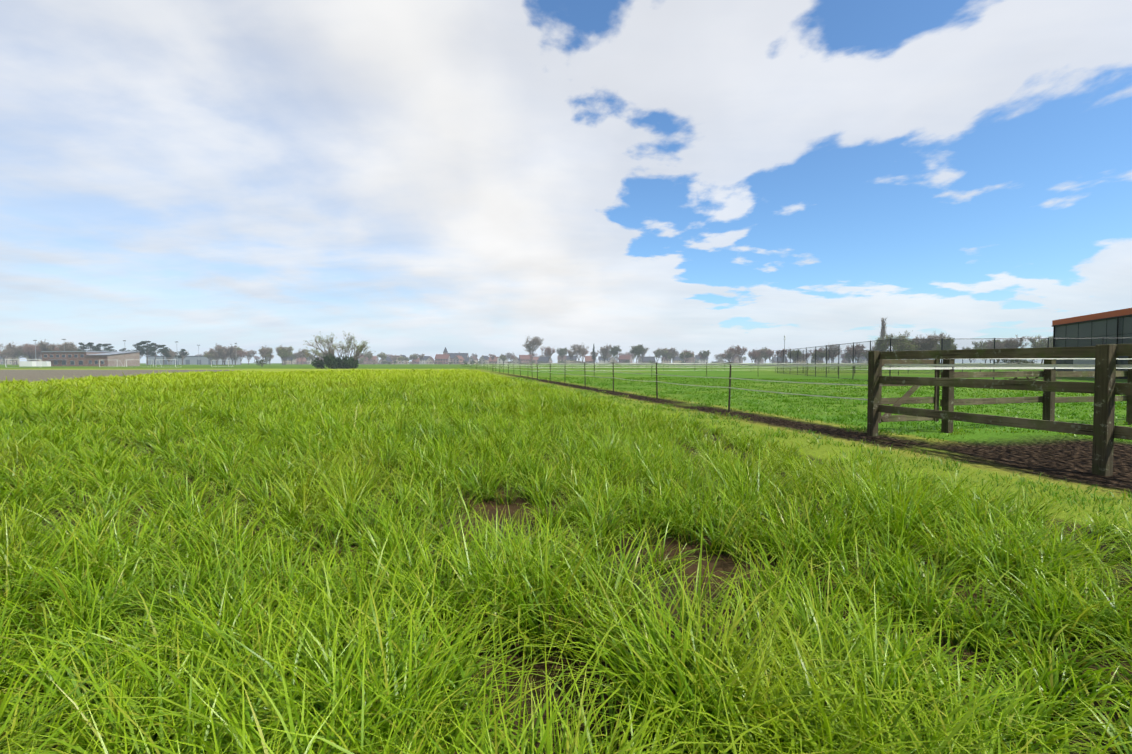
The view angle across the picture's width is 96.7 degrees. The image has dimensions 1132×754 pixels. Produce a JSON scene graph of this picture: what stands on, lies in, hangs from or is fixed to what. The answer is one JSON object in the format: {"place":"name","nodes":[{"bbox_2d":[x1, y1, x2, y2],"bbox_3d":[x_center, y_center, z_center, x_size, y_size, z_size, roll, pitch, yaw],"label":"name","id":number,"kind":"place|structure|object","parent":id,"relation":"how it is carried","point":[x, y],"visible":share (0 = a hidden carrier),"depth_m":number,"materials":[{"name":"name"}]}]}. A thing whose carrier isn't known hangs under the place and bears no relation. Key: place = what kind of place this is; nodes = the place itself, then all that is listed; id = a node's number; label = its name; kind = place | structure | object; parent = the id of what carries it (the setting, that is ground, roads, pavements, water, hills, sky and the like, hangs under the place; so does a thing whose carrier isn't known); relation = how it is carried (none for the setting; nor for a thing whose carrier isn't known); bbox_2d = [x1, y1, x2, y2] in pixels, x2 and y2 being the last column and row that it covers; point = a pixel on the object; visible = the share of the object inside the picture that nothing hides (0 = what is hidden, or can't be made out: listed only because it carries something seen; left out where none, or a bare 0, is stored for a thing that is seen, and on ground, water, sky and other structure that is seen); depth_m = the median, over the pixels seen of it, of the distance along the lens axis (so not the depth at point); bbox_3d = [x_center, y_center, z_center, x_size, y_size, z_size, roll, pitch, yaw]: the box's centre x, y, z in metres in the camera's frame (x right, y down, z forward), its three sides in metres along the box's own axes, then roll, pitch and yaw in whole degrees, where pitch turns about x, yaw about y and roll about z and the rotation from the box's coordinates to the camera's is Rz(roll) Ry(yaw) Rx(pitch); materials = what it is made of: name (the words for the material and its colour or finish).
{"place":"outdoors","nodes":[
{"label":"outdoors","id":0,"kind":"place"},
{"bbox_2d":[0,368,1131,753],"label":"grass","id":1,"kind":"structure","parent":0,"point":[202,650],"depth_m":2.65,"materials":[{"name":"green plant"}]},
{"bbox_2d":[0,363,1131,753],"bbox_3d":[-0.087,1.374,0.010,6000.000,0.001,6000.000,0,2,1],"label":"ground","id":2,"kind":"structure","parent":0,"point":[1034,455],"depth_m":6.88,"materials":[{"name":"green plant"}]},
{"bbox_2d":[0,348,16,365],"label":"bare tree","id":3,"kind":"object","parent":2,"relation":"on","point":[6,352],"visible":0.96,"depth_m":268.02,"materials":[{"name":"grey plant"}]},
{"bbox_2d":[3,356,18,363],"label":"house","id":4,"kind":"structure","parent":2,"relation":"on","point":[8,362],"depth_m":459.56,"materials":[{"name":"brick"}]},
{"bbox_2d":[3,342,21,364],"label":"bare tree","id":5,"kind":"object","parent":2,"relation":"on","point":[13,348],"visible":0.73,"depth_m":277.63,"materials":[{"name":"grey plant"}]},
{"bbox_2d":[3,350,26,364],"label":"budding tree","id":6,"kind":"object","parent":2,"relation":"on","point":[22,354],"visible":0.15,"depth_m":281.89,"materials":[{"name":"grey plant"}]},
{"bbox_2d":[21,344,38,360],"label":"bare tree","id":7,"kind":"object","parent":2,"relation":"on","point":[28,352],"visible":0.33,"depth_m":277.77,"materials":[{"name":"brown plant"}]},
{"bbox_2d":[23,344,41,360],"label":"bare tree","id":8,"kind":"object","parent":2,"relation":"on","point":[38,351],"visible":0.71,"depth_m":269.11,"materials":[{"name":"grey plant"}]},
{"bbox_2d":[19,361,50,366],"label":"dugouts","id":9,"kind":"object","parent":2,"relation":"on","point":[32,363],"visible":1,"depth_m":193.93,"materials":[{"name":"white paint"}]},
{"bbox_2d":[36,340,54,350],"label":"bare tree","id":10,"kind":"object","parent":2,"relation":"on","point":[44,347],"visible":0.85,"depth_m":253.39,"materials":[{"name":"grey plant"}]},
{"bbox_2d":[56,341,80,350],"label":"bare tree","id":11,"kind":"object","parent":2,"relation":"on","point":[68,346],"visible":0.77,"depth_m":245.41,"materials":[{"name":"grey plant"}]},
{"bbox_2d":[77,342,91,350],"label":"pine","id":12,"kind":"object","parent":2,"relation":"on","point":[83,348],"visible":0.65,"depth_m":267.30,"materials":[{"name":"green plant"}]},
{"bbox_2d":[41,351,139,365],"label":"clubhouse","id":13,"kind":"structure","parent":2,"relation":"on","point":[80,358],"depth_m":202.60,"materials":[{"name":"red brick"}]},
{"bbox_2d":[94,343,109,350],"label":"pine","id":14,"kind":"object","parent":2,"relation":"on","point":[98,347],"visible":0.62,"depth_m":263.55,"materials":[{"name":"green plant"}]},
{"bbox_2d":[101,344,116,351],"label":"pine","id":15,"kind":"object","parent":2,"relation":"on","point":[108,348],"visible":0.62,"depth_m":274.66,"materials":[{"name":"green plant"}]},
{"bbox_2d":[127,342,148,355],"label":"pine","id":16,"kind":"object","parent":2,"relation":"on","point":[139,348],"visible":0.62,"depth_m":265.68,"materials":[{"name":"green plant"}]},
{"bbox_2d":[141,341,156,365],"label":"pine","id":17,"kind":"object","parent":2,"relation":"on","point":[147,350],"visible":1,"depth_m":262.26,"materials":[{"name":"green plant"}]},
{"bbox_2d":[150,343,164,365],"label":"pine","id":18,"kind":"object","parent":2,"relation":"on","point":[156,346],"visible":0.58,"depth_m":270.33,"materials":[{"name":"green plant"}]},
{"bbox_2d":[157,344,170,365],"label":"tree","id":19,"kind":"object","parent":2,"relation":"on","point":[165,349],"visible":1,"depth_m":266.08,"materials":[{"name":"plant"}]},
{"bbox_2d":[175,349,188,364],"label":"pine","id":20,"kind":"object","parent":2,"relation":"on","point":[182,352],"visible":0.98,"depth_m":294.05,"materials":[{"name":"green plant"}]},
{"bbox_2d":[145,356,240,364],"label":"industrial hall","id":21,"kind":"structure","parent":2,"relation":"on","point":[194,360],"depth_m":424.80,"materials":[{"name":"metal"}]},
{"bbox_2d":[202,351,217,361],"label":"budding tree","id":22,"kind":"object","parent":2,"relation":"on","point":[208,356],"visible":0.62,"depth_m":333.31,"materials":[{"name":"grey plant"}]},
{"bbox_2d":[206,343,225,364],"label":"bare tree","id":23,"kind":"object","parent":2,"relation":"on","point":[219,348],"visible":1,"depth_m":307.45,"materials":[{"name":"grey plant"}]},
{"bbox_2d":[224,346,236,360],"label":"bare tree","id":24,"kind":"object","parent":2,"relation":"on","point":[230,350],"visible":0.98,"depth_m":315.20,"materials":[{"name":"grey plant"}]},
{"bbox_2d":[234,349,247,360],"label":"bare tree","id":25,"kind":"object","parent":2,"relation":"on","point":[241,353],"visible":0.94,"depth_m":323.97,"materials":[{"name":"grey plant"}]},
{"bbox_2d":[244,349,256,364],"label":"bare tree","id":26,"kind":"object","parent":2,"relation":"on","point":[251,353],"visible":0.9,"depth_m":338.98,"materials":[{"name":"grey plant"}]},
{"bbox_2d":[254,359,268,366],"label":"hedge shrub","id":27,"kind":"object","parent":2,"relation":"on","point":[261,362],"visible":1,"depth_m":183.98,"materials":[{"name":"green plant"}]},
{"bbox_2d":[259,346,269,358],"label":"bare tree","id":28,"kind":"object","parent":2,"relation":"on","point":[263,352],"visible":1,"depth_m":311.22,"materials":[{"name":"grey plant"}]},
{"bbox_2d":[277,347,288,364],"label":"budding tree","id":29,"kind":"object","parent":2,"relation":"on","point":[283,354],"visible":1,"depth_m":307.19,"materials":[{"name":"green plant"}]},
{"bbox_2d":[275,346,290,364],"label":"bare tree","id":30,"kind":"object","parent":2,"relation":"on","point":[281,347],"visible":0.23,"depth_m":314.38,"materials":[{"name":"grey plant"}]},
{"bbox_2d":[283,358,296,363],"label":"house","id":31,"kind":"structure","parent":2,"relation":"on","point":[288,361],"depth_m":577.37,"materials":[{"name":"brick"}]},
{"bbox_2d":[296,357,306,363],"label":"house","id":32,"kind":"structure","parent":2,"relation":"on","point":[303,361],"depth_m":561.28,"materials":[{"name":"red brick"}]},
{"bbox_2d":[296,349,308,364],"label":"bare tree","id":33,"kind":"object","parent":2,"relation":"on","point":[300,354],"visible":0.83,"depth_m":363.75,"materials":[{"name":"grey plant"}]},
{"bbox_2d":[302,353,313,364],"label":"budding tree","id":34,"kind":"object","parent":2,"relation":"on","point":[310,355],"visible":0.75,"depth_m":402.10,"materials":[{"name":"grey plant"}]},
{"bbox_2d":[302,331,371,368],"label":"bush","id":35,"kind":"object","parent":2,"relation":"on","point":[330,361],"visible":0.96,"depth_m":120.92,"materials":[{"name":"green plant"}]},
{"bbox_2d":[359,355,372,363],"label":"house","id":36,"kind":"structure","parent":2,"relation":"on","point":[366,360],"depth_m":560.13,"materials":[{"name":"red brick"}]},
{"bbox_2d":[377,352,386,364],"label":"budding tree","id":37,"kind":"object","parent":2,"relation":"on","point":[382,355],"visible":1,"depth_m":431.88,"materials":[{"name":"grey plant"}]},
{"bbox_2d":[397,355,408,363],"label":"house","id":38,"kind":"structure","parent":2,"relation":"on","point":[402,362],"depth_m":541.24,"materials":[{"name":"brick"}]},
{"bbox_2d":[435,353,450,363],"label":"house","id":39,"kind":"structure","parent":2,"relation":"on","point":[443,358],"depth_m":547.11,"materials":[{"name":"red brick"}]},
{"bbox_2d":[447,352,468,363],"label":"church nave","id":40,"kind":"structure","parent":2,"relation":"on","point":[452,355],"depth_m":639.55,"materials":[{"name":"grey"}]},
{"bbox_2d":[452,355,464,363],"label":"house","id":41,"kind":"structure","parent":2,"relation":"on","point":[457,359],"depth_m":555.19,"materials":[{"name":"orange brick"}]},
{"bbox_2d":[479,356,488,363],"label":"house","id":42,"kind":"structure","parent":2,"relation":"on","point":[483,359],"depth_m":572.21,"materials":[{"name":"brick"}]},
{"bbox_2d":[489,357,497,363],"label":"house","id":43,"kind":"structure","parent":2,"relation":"on","point":[494,360],"depth_m":565.98,"materials":[{"name":"red brick"}]},
{"bbox_2d":[497,353,507,363],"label":"house","id":44,"kind":"structure","parent":2,"relation":"on","point":[499,361],"depth_m":518.59,"materials":[{"name":"stone"}]},
{"bbox_2d":[519,354,532,363],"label":"house","id":45,"kind":"structure","parent":2,"relation":"on","point":[524,359],"depth_m":537.99,"materials":[{"name":"red brick"}]},
{"bbox_2d":[523,336,543,364],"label":"bare tree","id":46,"kind":"object","parent":2,"relation":"on","point":[536,341],"visible":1,"depth_m":333.66,"materials":[{"name":"grey plant"}]},
{"bbox_2d":[537,356,552,362],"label":"house","id":47,"kind":"structure","parent":2,"relation":"on","point":[545,359],"depth_m":593.88,"materials":[{"name":"grey brick"}]},
{"bbox_2d":[540,345,555,364],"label":"bare tree","id":48,"kind":"object","parent":2,"relation":"on","point":[548,350],"visible":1,"depth_m":352.34,"materials":[{"name":"grey plant"}]},
{"bbox_2d":[556,347,567,359],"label":"leafy tree","id":49,"kind":"object","parent":2,"relation":"on","point":[561,352],"visible":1,"depth_m":455.99,"materials":[{"name":"grey plant"}]},
{"bbox_2d":[566,356,576,362],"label":"house","id":50,"kind":"structure","parent":2,"relation":"on","point":[574,358],"depth_m":552.78,"materials":[{"name":"brick"}]},
{"bbox_2d":[571,343,588,364],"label":"bare tree","id":51,"kind":"object","parent":2,"relation":"on","point":[578,348],"visible":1,"depth_m":357.70,"materials":[{"name":"grey plant"}]},
{"bbox_2d":[585,355,594,363],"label":"house","id":52,"kind":"structure","parent":2,"relation":"on","point":[588,359],"depth_m":520.12,"materials":[{"name":"red brick"}]},
{"bbox_2d":[598,356,608,363],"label":"house","id":53,"kind":"structure","parent":2,"relation":"on","point":[601,360],"depth_m":601.14,"materials":[{"name":"stone"}]},
{"bbox_2d":[600,345,611,363],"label":"bare tree","id":54,"kind":"object","parent":2,"relation":"on","point":[605,350],"visible":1,"depth_m":371.63,"materials":[{"name":"grey plant"}]},
{"bbox_2d":[609,345,621,359],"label":"leafy tree","id":55,"kind":"object","parent":2,"relation":"on","point":[613,351],"visible":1,"depth_m":388.69,"materials":[{"name":"green plant"}]},
{"bbox_2d":[618,355,632,362],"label":"house","id":56,"kind":"structure","parent":2,"relation":"on","point":[623,358],"depth_m":542.13,"materials":[{"name":"red brick"}]},
{"bbox_2d":[629,344,646,363],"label":"leafy tree","id":57,"kind":"object","parent":2,"relation":"on","point":[638,350],"visible":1,"depth_m":343.39,"materials":[{"name":"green plant"}]},
{"bbox_2d":[641,355,655,363],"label":"house","id":58,"kind":"structure","parent":2,"relation":"on","point":[646,359],"depth_m":506.39,"materials":[{"name":"grey brick"}]},
{"bbox_2d":[654,349,669,364],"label":"budding tree","id":59,"kind":"object","parent":2,"relation":"on","point":[663,352],"visible":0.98,"depth_m":404.01,"materials":[{"name":"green plant"}]},
{"bbox_2d":[465,362,867,411],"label":"tape fence","id":60,"kind":"object","parent":2,"relation":"on","point":[729,377],"visible":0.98,"depth_m":14.23,"materials":[{"name":"white fabric"}]},
{"bbox_2d":[666,348,679,360],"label":"bare tree","id":61,"kind":"object","parent":2,"relation":"on","point":[672,351],"visible":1,"depth_m":389.99,"materials":[{"name":"grey plant"}]},
{"bbox_2d":[672,356,682,362],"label":"house","id":62,"kind":"structure","parent":2,"relation":"on","point":[677,359],"depth_m":552.49,"materials":[{"name":"brick"}]},
{"bbox_2d":[679,350,693,361],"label":"budding tree","id":63,"kind":"object","parent":2,"relation":"on","point":[687,355],"visible":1,"depth_m":356.29,"materials":[{"name":"green plant"}]},
{"bbox_2d":[694,355,707,363],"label":"house","id":64,"kind":"structure","parent":2,"relation":"on","point":[698,359],"depth_m":564.93,"materials":[{"name":"stone"}]},
{"bbox_2d":[699,350,710,363],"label":"leafy tree","id":65,"kind":"object","parent":2,"relation":"on","point":[704,354],"visible":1,"depth_m":394.07,"materials":[{"name":"green plant"}]},
{"bbox_2d":[502,363,931,370],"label":"tape fence","id":66,"kind":"object","parent":2,"relation":"on","point":[715,365],"visible":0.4,"depth_m":87.65,"materials":[{"name":"white"}]},
{"bbox_2d":[589,363,852,372],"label":"tape fence","id":67,"kind":"object","parent":2,"relation":"on","point":[741,367],"visible":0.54,"depth_m":77.67,"materials":[{"name":"white"}]},
{"bbox_2d":[724,350,732,362],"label":"bare tree","id":68,"kind":"object","parent":2,"relation":"on","point":[729,355],"visible":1,"depth_m":309.63,"materials":[{"name":"grey plant"}]},
{"bbox_2d":[730,355,742,362],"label":"house","id":69,"kind":"structure","parent":2,"relation":"on","point":[736,358],"depth_m":526.54,"materials":[{"name":"grey brick"}]},
{"bbox_2d":[730,344,747,362],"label":"bare tree","id":70,"kind":"object","parent":2,"relation":"on","point":[740,352],"visible":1,"depth_m":285.14,"materials":[{"name":"grey plant"}]},
{"bbox_2d":[748,350,760,361],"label":"bare tree","id":71,"kind":"object","parent":2,"relation":"on","point":[754,353],"visible":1,"depth_m":283.23,"materials":[{"name":"grey plant"}]},
{"bbox_2d":[756,348,767,360],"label":"bare tree","id":72,"kind":"object","parent":2,"relation":"on","point":[762,352],"visible":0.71,"depth_m":299.30,"materials":[{"name":"grey plant"}]},
{"bbox_2d":[765,349,776,361],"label":"bare tree","id":73,"kind":"object","parent":2,"relation":"on","point":[768,352],"visible":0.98,"depth_m":315.09,"materials":[{"name":"grey plant"}]},
{"bbox_2d":[532,363,1018,377],"bbox_3d":[30.757,-0.775,53.685,69.717,1.502,0.162,0,2,-14],"label":"tape fence","id":74,"kind":"object","parent":2,"relation":"on","point":[594,367],"visible":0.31,"depth_m":49.20,"materials":[{"name":"white"}]},
{"bbox_2d":[771,356,787,362],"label":"house","id":75,"kind":"structure","parent":2,"relation":"on","point":[774,360],"depth_m":571.26,"materials":[{"name":"grey brick"}]},
{"bbox_2d":[775,348,790,364],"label":"bare tree","id":76,"kind":"object","parent":2,"relation":"on","point":[780,352],"visible":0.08,"depth_m":334.31,"materials":[{"name":"grey plant"}]},
{"bbox_2d":[787,349,802,360],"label":"budding tree","id":77,"kind":"object","parent":2,"relation":"on","point":[794,353],"depth_m":305.88,"materials":[{"name":"grey plant"}]},
{"bbox_2d":[502,376,1131,544],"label":"short turf","id":78,"kind":"structure","parent":2,"relation":"on","point":[1018,393],"depth_m":15.50,"materials":[{"name":"green plant"}]},
{"bbox_2d":[811,350,828,361],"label":"budding tree","id":79,"kind":"object","parent":2,"relation":"on","point":[820,354],"depth_m":290.88,"materials":[{"name":"grey plant"}]},
{"bbox_2d":[823,344,842,362],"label":"bare tree","id":80,"kind":"object","parent":2,"relation":"on","point":[832,347],"depth_m":293.11,"materials":[{"name":"grey plant"}]},
{"bbox_2d":[847,343,866,362],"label":"bare tree","id":81,"kind":"object","parent":2,"relation":"on","point":[858,347],"depth_m":281.20,"materials":[{"name":"grey plant"}]},
{"bbox_2d":[878,318,887,349],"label":"poplar","id":82,"kind":"object","parent":2,"relation":"on","point":[883,327],"visible":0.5,"depth_m":206.48,"materials":[{"name":"green plant"}]},
{"bbox_2d":[872,330,915,366],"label":"budding tree","id":83,"kind":"object","parent":2,"relation":"on","point":[882,344],"visible":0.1,"depth_m":155.58,"materials":[{"name":"green plant"}]},
{"bbox_2d":[891,339,919,349],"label":"budding tree","id":84,"kind":"object","parent":2,"relation":"on","point":[904,346],"depth_m":146.92,"materials":[{"name":"green plant"}]},
{"bbox_2d":[912,335,925,349],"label":"bare tree","id":85,"kind":"object","parent":2,"relation":"on","point":[916,339],"visible":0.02,"depth_m":153.41,"materials":[{"name":"grey plant"}]},
{"bbox_2d":[919,331,946,349],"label":"bare tree","id":86,"kind":"object","parent":2,"relation":"on","point":[930,343],"visible":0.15,"depth_m":146.54,"materials":[{"name":"grey plant"}]},
{"bbox_2d":[777,337,1112,380],"bbox_3d":[46.582,-1.513,48.744,45.593,3.050,33.401,0,2,6],"label":"court fence","id":87,"kind":"object","parent":2,"relation":"on","point":[853,350],"visible":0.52,"depth_m":60.78,"materials":[{"name":"black metal"}]},
{"bbox_2d":[936,335,956,349],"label":"budding tree","id":88,"kind":"object","parent":2,"relation":"on","point":[947,342],"visible":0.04,"depth_m":155.40,"materials":[{"name":"green plant"}]},
{"bbox_2d":[972,340,992,363],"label":"budding tree","id":89,"kind":"object","parent":2,"relation":"on","point":[975,343],"depth_m":222.01,"materials":[{"name":"grey plant"}]},
{"bbox_2d":[983,340,1004,360],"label":"bare tree","id":90,"kind":"object","parent":2,"relation":"on","point":[998,345],"depth_m":189.47,"materials":[{"name":"grey plant"}]},
{"bbox_2d":[867,344,1131,475],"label":"fence posts","id":91,"kind":"object","parent":2,"relation":"on","point":[1104,409],"visible":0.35,"depth_m":6.20,"materials":[{"name":"brown wood"}]},
{"bbox_2d":[878,359,939,422],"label":"paddock gate","id":92,"kind":"structure","parent":91,"relation":"attached to","point":[905,398],"depth_m":9.77,"materials":[{"name":"brown wood"}]},
{"bbox_2d":[879,344,1131,439],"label":"fence rails","id":93,"kind":"object","parent":91,"relation":"attached to","point":[1122,432],"visible":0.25,"depth_m":7.28,"materials":[{"name":"brown wood"}]},
{"bbox_2d":[882,358,1131,369],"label":"paddock tapes","id":94,"kind":"object","parent":91,"relation":"on","point":[1018,366],"visible":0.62,"depth_m":8.94,"materials":[{"name":"white fabric"}]},
{"bbox_2d":[940,371,1127,405],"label":"fence rails","id":95,"kind":"object","parent":91,"relation":"attached to","point":[979,401],"visible":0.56,"depth_m":10.45,"materials":[{"name":"brown wood"}]},
{"bbox_2d":[991,359,1026,363],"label":"hedge shrub","id":96,"kind":"object","parent":2,"relation":"on","point":[1006,360],"depth_m":107.36,"materials":[{"name":"green plant"}]},
{"bbox_2d":[1003,335,1027,360],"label":"bare tree","id":97,"kind":"object","parent":2,"relation":"on","point":[1012,344],"depth_m":165.62,"materials":[{"name":"grey plant"}]},
{"bbox_2d":[1004,377,1061,380],"bbox_3d":[27.277,0.182,29.429,1.800,0.799,1.700,0,2,-4],"label":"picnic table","id":98,"kind":"object","parent":2,"relation":"on","point":[1028,378],"visible":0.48,"depth_m":29.69,"materials":[{"name":"brown wood"}]},
{"bbox_2d":[1024,336,1052,343],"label":"budding tree","id":99,"kind":"object","parent":2,"relation":"on","point":[1034,340],"visible":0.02,"depth_m":189.92,"materials":[{"name":"grey plant"}]},
{"bbox_2d":[1030,339,1052,363],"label":"budding tree","id":100,"kind":"object","parent":2,"relation":"on","point":[1039,345],"depth_m":180.64,"materials":[{"name":"green plant"}]},
{"bbox_2d":[1052,308,1131,378],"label":"shed","id":101,"kind":"structure","parent":2,"relation":"on","point":[1116,325],"depth_m":47.53,"materials":[{"name":"grey"}]},
{"bbox_2d":[0,0,1131,362],"label":"sky","id":102,"kind":"structure","parent":0,"point":[402,177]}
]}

